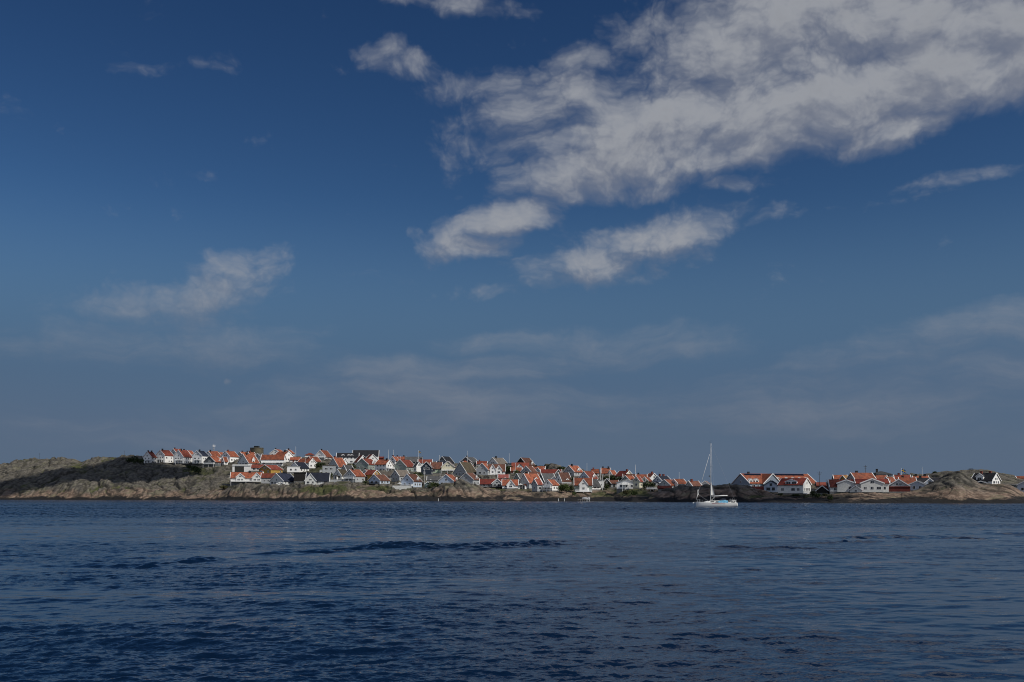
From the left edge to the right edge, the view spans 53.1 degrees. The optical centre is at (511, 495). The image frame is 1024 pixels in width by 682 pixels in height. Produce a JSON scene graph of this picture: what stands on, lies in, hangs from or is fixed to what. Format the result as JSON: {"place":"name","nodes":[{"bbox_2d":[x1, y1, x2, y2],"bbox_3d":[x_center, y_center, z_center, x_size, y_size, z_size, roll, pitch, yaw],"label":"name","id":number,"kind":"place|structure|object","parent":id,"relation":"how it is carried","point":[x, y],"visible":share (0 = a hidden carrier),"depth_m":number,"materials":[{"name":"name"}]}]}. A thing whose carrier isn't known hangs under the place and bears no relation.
{"place":"outdoors","nodes":[
{"label":"outdoors","id":0,"kind":"place"},
{"bbox_2d":[0,500,1023,681],"bbox_3d":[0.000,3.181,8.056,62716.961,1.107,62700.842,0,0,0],"label":"sea","id":1,"kind":"structure","parent":0,"point":[312,591],"depth_m":33.78,"materials":[{"name":"blue liquid"}]},
{"bbox_2d":[693,451,737,506],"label":"sailing boat","id":2,"kind":"object","parent":1,"relation":"on","point":[722,502],"visible":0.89,"depth_m":273.11,"materials":[{"name":"white plastic"}]},
{"bbox_2d":[0,455,1023,502],"bbox_3d":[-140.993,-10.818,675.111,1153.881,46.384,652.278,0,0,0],"label":"rocky ground","id":3,"kind":"structure","parent":0,"point":[94,478],"depth_m":609.57,"materials":[{"name":"stone"}]},
{"bbox_2d":[143,450,157,462],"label":"house","id":4,"kind":"structure","parent":3,"relation":"on","point":[149,457],"depth_m":820.38,"materials":[{"name":"white ceramic"}]},
{"bbox_2d":[156,449,173,462],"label":"house","id":5,"kind":"structure","parent":3,"relation":"on","point":[164,456],"depth_m":830.03,"materials":[{"name":"white ceramic"}]},
{"bbox_2d":[143,463,203,465],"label":"board fence","id":6,"kind":"object","parent":3,"relation":"on","point":[186,464],"visible":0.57,"depth_m":803.03,"materials":[{"name":"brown wood"}]},
{"bbox_2d":[173,449,191,463],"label":"house","id":7,"kind":"structure","parent":3,"relation":"on","point":[182,456],"depth_m":815.10,"materials":[{"name":"white ceramic"}]},
{"bbox_2d":[191,449,208,462],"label":"house","id":8,"kind":"structure","parent":3,"relation":"on","point":[199,456],"depth_m":799.98,"materials":[{"name":"wood"}]},
{"bbox_2d":[203,456,221,466],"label":"house","id":9,"kind":"structure","parent":3,"relation":"on","point":[211,461],"depth_m":777.16,"materials":[{"name":"tile"}]},
{"bbox_2d":[207,450,220,458],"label":"house","id":10,"kind":"structure","parent":3,"relation":"on","point":[213,453],"depth_m":824.54,"materials":[{"name":"orange tile"}]},
{"bbox_2d":[221,457,228,464],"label":"cottage","id":11,"kind":"structure","parent":3,"relation":"on","point":[224,461],"depth_m":781.85,"materials":[{"name":"white ceramic"}]},
{"bbox_2d":[220,450,238,462],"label":"house","id":12,"kind":"structure","parent":3,"relation":"on","point":[231,456],"depth_m":792.83,"materials":[{"name":"orange ceramic"}]},
{"bbox_2d":[232,464,250,471],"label":"garage","id":13,"kind":"structure","parent":3,"relation":"on","point":[244,468],"depth_m":722.05,"materials":[{"name":"white wood"}]},
{"bbox_2d":[235,466,243,471],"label":"garage door","id":14,"kind":"structure","parent":13,"relation":"in","point":[237,468],"depth_m":721.80,"materials":[{"name":"grey wood"}]},
{"bbox_2d":[230,471,262,485],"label":"house","id":15,"kind":"structure","parent":3,"relation":"on","point":[244,477],"depth_m":673.53,"materials":[{"name":"white wood"}]},
{"bbox_2d":[237,453,259,465],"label":"house","id":16,"kind":"structure","parent":3,"relation":"on","point":[248,459],"depth_m":753.67,"materials":[{"name":"orange tile"}]},
{"bbox_2d":[250,446,263,454],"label":"stone tower","id":17,"kind":"structure","parent":3,"relation":"on","point":[256,449],"depth_m":796.97,"materials":[{"name":"stone"}]},
{"bbox_2d":[251,464,262,471],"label":"house","id":18,"kind":"structure","parent":3,"relation":"on","point":[255,467],"depth_m":716.21,"materials":[{"name":"ceramic"}]},
{"bbox_2d":[260,473,275,483],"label":"house","id":19,"kind":"structure","parent":3,"relation":"on","point":[265,478],"depth_m":658.53,"materials":[{"name":"wood"}]},
{"bbox_2d":[258,465,283,472],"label":"house","id":20,"kind":"structure","parent":3,"relation":"on","point":[270,469],"depth_m":701.55,"materials":[{"name":"yellow wood"}]},
{"bbox_2d":[260,454,286,465],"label":"house","id":21,"kind":"structure","parent":3,"relation":"on","point":[278,460],"depth_m":738.09,"materials":[{"name":"orange ceramic"}]},
{"bbox_2d":[269,473,293,484],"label":"house","id":22,"kind":"structure","parent":3,"relation":"on","point":[286,479],"depth_m":651.02,"materials":[{"name":"white wood"}]},
{"bbox_2d":[275,450,293,461],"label":"house","id":23,"kind":"structure","parent":3,"relation":"on","point":[289,454],"depth_m":763.06,"materials":[{"name":"white ceramic"}]},
{"bbox_2d":[287,466,299,473],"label":"extension block","id":24,"kind":"structure","parent":3,"relation":"on","point":[291,469],"depth_m":692.79,"materials":[{"name":"white wood"}]},
{"bbox_2d":[289,457,301,461],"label":"house","id":25,"kind":"structure","parent":3,"relation":"on","point":[293,459],"depth_m":754.60,"materials":[{"name":"orange tile"}]},
{"bbox_2d":[291,462,309,471],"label":"house","id":26,"kind":"structure","parent":3,"relation":"on","point":[304,467],"depth_m":703.51,"materials":[{"name":"white wood"}]},
{"bbox_2d":[293,472,318,482],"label":"garage","id":27,"kind":"structure","parent":3,"relation":"on","point":[299,477],"depth_m":650.40,"materials":[{"name":"black wood"}]},
{"bbox_2d":[297,457,316,468],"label":"house","id":28,"kind":"structure","parent":3,"relation":"on","point":[310,462],"depth_m":722.05,"materials":[{"name":"white ceramic"}]},
{"bbox_2d":[304,473,330,484],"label":"house","id":29,"kind":"structure","parent":3,"relation":"on","point":[316,478],"depth_m":634.27,"materials":[{"name":"white wood"}]},
{"bbox_2d":[314,449,332,459],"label":"house","id":30,"kind":"structure","parent":3,"relation":"on","point":[321,454],"depth_m":767.86,"materials":[{"name":"white ceramic"}]},
{"bbox_2d":[320,465,335,473],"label":"sunroom house","id":31,"kind":"structure","parent":3,"relation":"on","point":[329,469],"depth_m":673.68,"materials":[{"name":"white wood"}]},
{"bbox_2d":[329,456,345,469],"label":"house","id":32,"kind":"structure","parent":3,"relation":"on","point":[339,463],"depth_m":702.22,"materials":[{"name":"orange tile"}]},
{"bbox_2d":[332,469,346,478],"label":"house","id":33,"kind":"structure","parent":3,"relation":"on","point":[339,474],"depth_m":648.21,"materials":[{"name":"tile"}]},
{"bbox_2d":[341,465,352,470],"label":"house","id":34,"kind":"structure","parent":3,"relation":"on","point":[347,467],"depth_m":676.85,"materials":[{"name":"grey stone"}]},
{"bbox_2d":[336,453,359,463],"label":"house","id":35,"kind":"structure","parent":3,"relation":"on","point":[351,458],"depth_m":729.55,"materials":[{"name":"white wood"}]},
{"bbox_2d":[343,468,365,482],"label":"house","id":36,"kind":"structure","parent":3,"relation":"on","point":[352,475],"depth_m":632.78,"materials":[{"name":"white ceramic"}]},
{"bbox_2d":[355,457,374,469],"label":"house","id":37,"kind":"structure","parent":3,"relation":"on","point":[363,463],"depth_m":694.80,"materials":[{"name":"grey wood"}]},
{"bbox_2d":[352,450,379,459],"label":"house","id":38,"kind":"structure","parent":3,"relation":"on","point":[365,453],"depth_m":746.68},
{"bbox_2d":[366,454,377,461],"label":"house","id":39,"kind":"structure","parent":3,"relation":"on","point":[373,457],"depth_m":732.26,"materials":[{"name":"white wood"}]},
{"bbox_2d":[364,470,381,480],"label":"house","id":40,"kind":"structure","parent":3,"relation":"on","point":[368,474],"depth_m":640.15,"materials":[{"name":"tile"}]},
{"bbox_2d":[367,474,390,484],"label":"house","id":41,"kind":"structure","parent":3,"relation":"on","point":[375,479],"depth_m":622.06,"materials":[{"name":"brown tile"}]},
{"bbox_2d":[374,458,394,470],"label":"house","id":42,"kind":"structure","parent":3,"relation":"on","point":[386,464],"depth_m":687.44,"materials":[{"name":"white wood"}]},
{"bbox_2d":[380,472,392,478],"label":"house","id":43,"kind":"structure","parent":3,"relation":"on","point":[388,474],"depth_m":646.60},
{"bbox_2d":[390,455,398,464],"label":"house","id":44,"kind":"structure","parent":3,"relation":"on","point":[393,459],"depth_m":733.20,"materials":[{"name":"grey ceramic"}]},
{"bbox_2d":[390,470,409,481],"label":"house","id":45,"kind":"structure","parent":3,"relation":"on","point":[396,475],"depth_m":634.23,"materials":[{"name":"grey wood"}]},
{"bbox_2d":[392,485,410,489],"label":"garden wall","id":46,"kind":"structure","parent":3,"relation":"on","point":[399,487],"depth_m":603.23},
{"bbox_2d":[393,459,413,471],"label":"house","id":47,"kind":"structure","parent":3,"relation":"on","point":[401,464],"depth_m":689.27,"materials":[{"name":"wood"}]},
{"bbox_2d":[400,474,422,487],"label":"house","id":48,"kind":"structure","parent":3,"relation":"on","point":[413,480],"depth_m":607.45,"materials":[{"name":"white tile"}]},
{"bbox_2d":[405,457,421,463],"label":"house","id":49,"kind":"structure","parent":3,"relation":"on","point":[413,460],"depth_m":733.56,"materials":[{"name":"grey stone"}]},
{"bbox_2d":[413,462,421,471],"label":"house","id":50,"kind":"structure","parent":3,"relation":"on","point":[417,466],"depth_m":684.99,"materials":[{"name":"white wood"}]},
{"bbox_2d":[419,458,432,464],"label":"house","id":51,"kind":"structure","parent":3,"relation":"on","point":[426,460],"depth_m":727.95,"materials":[{"name":"tile"}]},
{"bbox_2d":[420,462,432,474],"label":"house","id":52,"kind":"structure","parent":3,"relation":"on","point":[427,467],"depth_m":667.30,"materials":[{"name":"grey wood"}]},
{"bbox_2d":[426,476,441,482],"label":"house","id":53,"kind":"structure","parent":3,"relation":"on","point":[432,479],"depth_m":625.38,"materials":[{"name":"grey wood"}]},
{"bbox_2d":[430,462,442,472],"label":"house","id":54,"kind":"structure","parent":3,"relation":"on","point":[436,466],"depth_m":679.27,"materials":[{"name":"brown tile"}]},
{"bbox_2d":[438,456,454,464],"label":"house","id":55,"kind":"structure","parent":3,"relation":"on","point":[444,458],"depth_m":733.64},
{"bbox_2d":[438,473,457,483],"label":"house","id":56,"kind":"structure","parent":3,"relation":"on","point":[447,478],"depth_m":608.23,"materials":[{"name":"white wood"}]},
{"bbox_2d":[441,461,455,473],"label":"house","id":57,"kind":"structure","parent":3,"relation":"on","point":[448,467],"depth_m":675.08,"materials":[{"name":"beige wood"}]},
{"bbox_2d":[453,462,475,475],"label":"house","id":58,"kind":"structure","parent":3,"relation":"on","point":[461,468],"depth_m":663.83,"materials":[{"name":"wood"}]},
{"bbox_2d":[460,456,477,465],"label":"house","id":59,"kind":"structure","parent":3,"relation":"on","point":[472,460],"depth_m":732.45,"materials":[{"name":"grey tile"}]},
{"bbox_2d":[459,473,479,484],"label":"house","id":60,"kind":"structure","parent":3,"relation":"on","point":[471,478],"depth_m":606.31,"materials":[{"name":"white wood"}]},
{"bbox_2d":[476,463,488,475],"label":"house","id":61,"kind":"structure","parent":3,"relation":"on","point":[482,469],"depth_m":663.23,"materials":[{"name":"grey wood"}]},
{"bbox_2d":[479,479,501,487],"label":"house","id":62,"kind":"structure","parent":3,"relation":"on","point":[490,483],"depth_m":597.07,"materials":[{"name":"red tile"}]},
{"bbox_2d":[487,464,505,474],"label":"house","id":63,"kind":"structure","parent":3,"relation":"on","point":[497,468],"depth_m":665.16,"materials":[{"name":"white wood"}]},
{"bbox_2d":[487,456,506,463],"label":"house","id":64,"kind":"structure","parent":3,"relation":"on","point":[495,460],"depth_m":725.46,"materials":[{"name":"grey wood"}]},
{"bbox_2d":[498,474,508,478],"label":"house","id":65,"kind":"structure","parent":3,"relation":"on","point":[503,476],"depth_m":631.98,"materials":[{"name":"red tile"}]},
{"bbox_2d":[502,479,518,488],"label":"house","id":66,"kind":"structure","parent":3,"relation":"on","point":[510,483],"depth_m":590.08,"materials":[{"name":"orange ceramic"}]},
{"bbox_2d":[510,467,521,473],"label":"house","id":67,"kind":"structure","parent":3,"relation":"on","point":[512,469],"depth_m":674.16,"materials":[{"name":"tile"}]},
{"bbox_2d":[511,463,528,468],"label":"house","id":68,"kind":"structure","parent":3,"relation":"on","point":[522,465],"depth_m":691.34,"materials":[{"name":"red ceramic"}]},
{"bbox_2d":[516,457,534,465],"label":"house","id":69,"kind":"structure","parent":3,"relation":"on","point":[526,460],"depth_m":720.68,"materials":[{"name":"brown tile"}]},
{"bbox_2d":[520,466,536,473],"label":"house","id":70,"kind":"structure","parent":3,"relation":"on","point":[525,469],"depth_m":669.32,"materials":[{"name":"grey tile"}]},
{"bbox_2d":[519,472,542,488],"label":"house","id":71,"kind":"structure","parent":3,"relation":"on","point":[526,479],"depth_m":592.84,"materials":[{"name":"orange ceramic"}]},
{"bbox_2d":[531,479,542,491],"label":"house","id":72,"kind":"structure","parent":3,"relation":"on","point":[536,484],"depth_m":578.61,"materials":[{"name":"white wood"}]},
{"bbox_2d":[539,473,554,482],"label":"house","id":73,"kind":"structure","parent":3,"relation":"on","point":[544,477],"depth_m":613.44,"materials":[{"name":"grey tile"}]},
{"bbox_2d":[542,479,559,491],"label":"house","id":74,"kind":"structure","parent":3,"relation":"on","point":[550,485],"depth_m":577.99,"materials":[{"name":"white wood"}]},
{"bbox_2d":[540,469,561,475],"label":"house","id":75,"kind":"structure","parent":3,"relation":"on","point":[555,471],"depth_m":652.34,"materials":[{"name":"red tile"}]},
{"bbox_2d":[555,472,572,483],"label":"house","id":76,"kind":"structure","parent":3,"relation":"on","point":[563,477],"depth_m":611.97,"materials":[{"name":"brown tile"}]},
{"bbox_2d":[563,464,582,476],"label":"house","id":77,"kind":"structure","parent":3,"relation":"on","point":[573,470],"depth_m":657.69,"materials":[{"name":"orange tile"}]},
{"bbox_2d":[573,478,592,492],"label":"house","id":78,"kind":"structure","parent":3,"relation":"on","point":[582,485],"depth_m":571.71,"materials":[{"name":"white wood"}]},
{"bbox_2d":[578,471,598,478],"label":"house","id":79,"kind":"structure","parent":3,"relation":"on","point":[587,474],"depth_m":630.58,"materials":[{"name":"tile"}]},
{"bbox_2d":[592,479,601,489],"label":"house","id":80,"kind":"structure","parent":3,"relation":"on","point":[596,485],"depth_m":585.63,"materials":[{"name":"grey wood"}]},
{"bbox_2d":[601,466,610,474],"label":"house","id":81,"kind":"structure","parent":3,"relation":"on","point":[604,471],"depth_m":667.46,"materials":[{"name":"orange tile"}]},
{"bbox_2d":[609,480,618,487],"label":"house","id":82,"kind":"structure","parent":3,"relation":"on","point":[613,484],"depth_m":594.88,"materials":[{"name":"grey tile"}]},
{"bbox_2d":[615,469,631,478],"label":"house","id":83,"kind":"structure","parent":3,"relation":"on","point":[619,474],"depth_m":628.18,"materials":[{"name":"red tile"}]},
{"bbox_2d":[616,479,632,493],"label":"house","id":84,"kind":"structure","parent":3,"relation":"on","point":[626,484],"depth_m":556.49,"materials":[{"name":"white wood"}]},
{"bbox_2d":[620,474,634,480],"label":"house","id":85,"kind":"structure","parent":3,"relation":"on","point":[626,476],"depth_m":588.12,"materials":[{"name":"orange tile"}]},
{"bbox_2d":[632,476,643,488],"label":"house","id":86,"kind":"structure","parent":3,"relation":"on","point":[637,481],"depth_m":548.59,"materials":[{"name":"white ceramic"}]},
{"bbox_2d":[645,481,654,488],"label":"tree","id":87,"kind":"object","parent":3,"relation":"on","point":[650,484],"visible":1,"depth_m":534.82,"materials":[{"name":"green plant"}]},
{"bbox_2d":[647,472,656,482],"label":"house","id":88,"kind":"structure","parent":3,"relation":"on","point":[651,475],"depth_m":583.52,"materials":[{"name":"white wood"}]},
{"bbox_2d":[652,474,670,484],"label":"house","id":89,"kind":"structure","parent":3,"relation":"on","point":[656,480],"depth_m":556.59,"materials":[{"name":"grey wood"}]},
{"bbox_2d":[657,486,671,491],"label":"shed","id":90,"kind":"structure","parent":3,"relation":"on","point":[659,488],"depth_m":524.62,"materials":[{"name":"red wood"}]},
{"bbox_2d":[658,479,674,487],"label":"house","id":91,"kind":"structure","parent":3,"relation":"on","point":[666,482],"depth_m":536.90,"materials":[{"name":"grey wood"}]},
{"bbox_2d":[671,479,686,486],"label":"house","id":92,"kind":"structure","parent":3,"relation":"on","point":[676,482],"depth_m":538.34,"materials":[{"name":"orange tile"}]},
{"bbox_2d":[685,479,701,486],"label":"house","id":93,"kind":"structure","parent":3,"relation":"on","point":[691,482],"depth_m":534.96,"materials":[{"name":"brown tile"}]},
{"bbox_2d":[763,480,777,492],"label":"house","id":94,"kind":"structure","parent":3,"relation":"on","point":[771,486],"depth_m":485.95,"materials":[{"name":"white wood"}]},
{"bbox_2d":[732,472,815,485],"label":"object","id":95,"kind":"structure","parent":3,"relation":"on","point":[749,479],"depth_m":528.87,"materials":[{"name":"orange ceramic"}]},
{"bbox_2d":[777,478,811,494],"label":"house","id":96,"kind":"structure","parent":3,"relation":"on","point":[787,486],"depth_m":467.76,"materials":[{"name":"white wood"}]},
{"bbox_2d":[815,482,826,487],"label":"house","id":97,"kind":"structure","parent":3,"relation":"on","point":[821,484],"depth_m":491.16,"materials":[{"name":"red ceramic"}]},
{"bbox_2d":[816,485,828,494],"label":"house","id":98,"kind":"structure","parent":3,"relation":"on","point":[822,489],"depth_m":451.69,"materials":[{"name":"black wood"}]},
{"bbox_2d":[827,479,854,493],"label":"house","id":99,"kind":"structure","parent":3,"relation":"on","point":[835,486],"depth_m":446.64,"materials":[{"name":"white wood"}]},
{"bbox_2d":[849,485,862,492],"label":"house","id":100,"kind":"structure","parent":3,"relation":"on","point":[855,489],"depth_m":442.95,"materials":[{"name":"white wood"}]},
{"bbox_2d":[846,471,875,478],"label":"house","id":101,"kind":"structure","parent":3,"relation":"on","point":[856,475],"depth_m":489.12,"materials":[{"name":"tile"}]},
{"bbox_2d":[853,478,889,492],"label":"house","id":102,"kind":"structure","parent":3,"relation":"on","point":[871,485],"depth_m":441.10,"materials":[{"name":"white wood"}]},
{"bbox_2d":[873,473,887,478],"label":"house","id":103,"kind":"structure","parent":3,"relation":"on","point":[880,476],"depth_m":492.86,"materials":[{"name":"tile"}]},
{"bbox_2d":[875,469,892,476],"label":"house","id":104,"kind":"structure","parent":3,"relation":"on","point":[877,472],"depth_m":525.66,"materials":[{"name":"grey stone"}]},
{"bbox_2d":[889,479,909,485],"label":"house","id":105,"kind":"structure","parent":3,"relation":"on","point":[898,482],"depth_m":450.22,"materials":[{"name":"grey wood"}]},
{"bbox_2d":[889,486,910,492],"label":"shed","id":106,"kind":"structure","parent":3,"relation":"on","point":[897,489],"depth_m":444.76,"materials":[{"name":"red wood"}]},
{"bbox_2d":[898,475,916,483],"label":"house","id":107,"kind":"structure","parent":3,"relation":"on","point":[908,480],"depth_m":493.33,"materials":[{"name":"orange tile"}]},
{"bbox_2d":[908,481,926,490],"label":"house","id":108,"kind":"structure","parent":3,"relation":"on","point":[915,485],"depth_m":464.47,"materials":[{"name":"white wood"}]},
{"bbox_2d":[916,476,938,483],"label":"house","id":109,"kind":"structure","parent":3,"relation":"on","point":[925,480],"depth_m":492.74,"materials":[{"name":"brick"}]},
{"bbox_2d":[971,471,1001,483],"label":"house","id":110,"kind":"structure","parent":3,"relation":"on","point":[990,477],"depth_m":495.27,"materials":[{"name":"white wood"}]},
{"bbox_2d":[1016,481,1023,491],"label":"house","id":111,"kind":"structure","parent":3,"relation":"on","point":[1020,486],"depth_m":455.93,"materials":[{"name":"white wood"}]},
{"bbox_2d":[0,0,1023,484],"label":"sky","id":112,"kind":"structure","parent":0,"point":[657,237],"materials":[{"name":"blue"}]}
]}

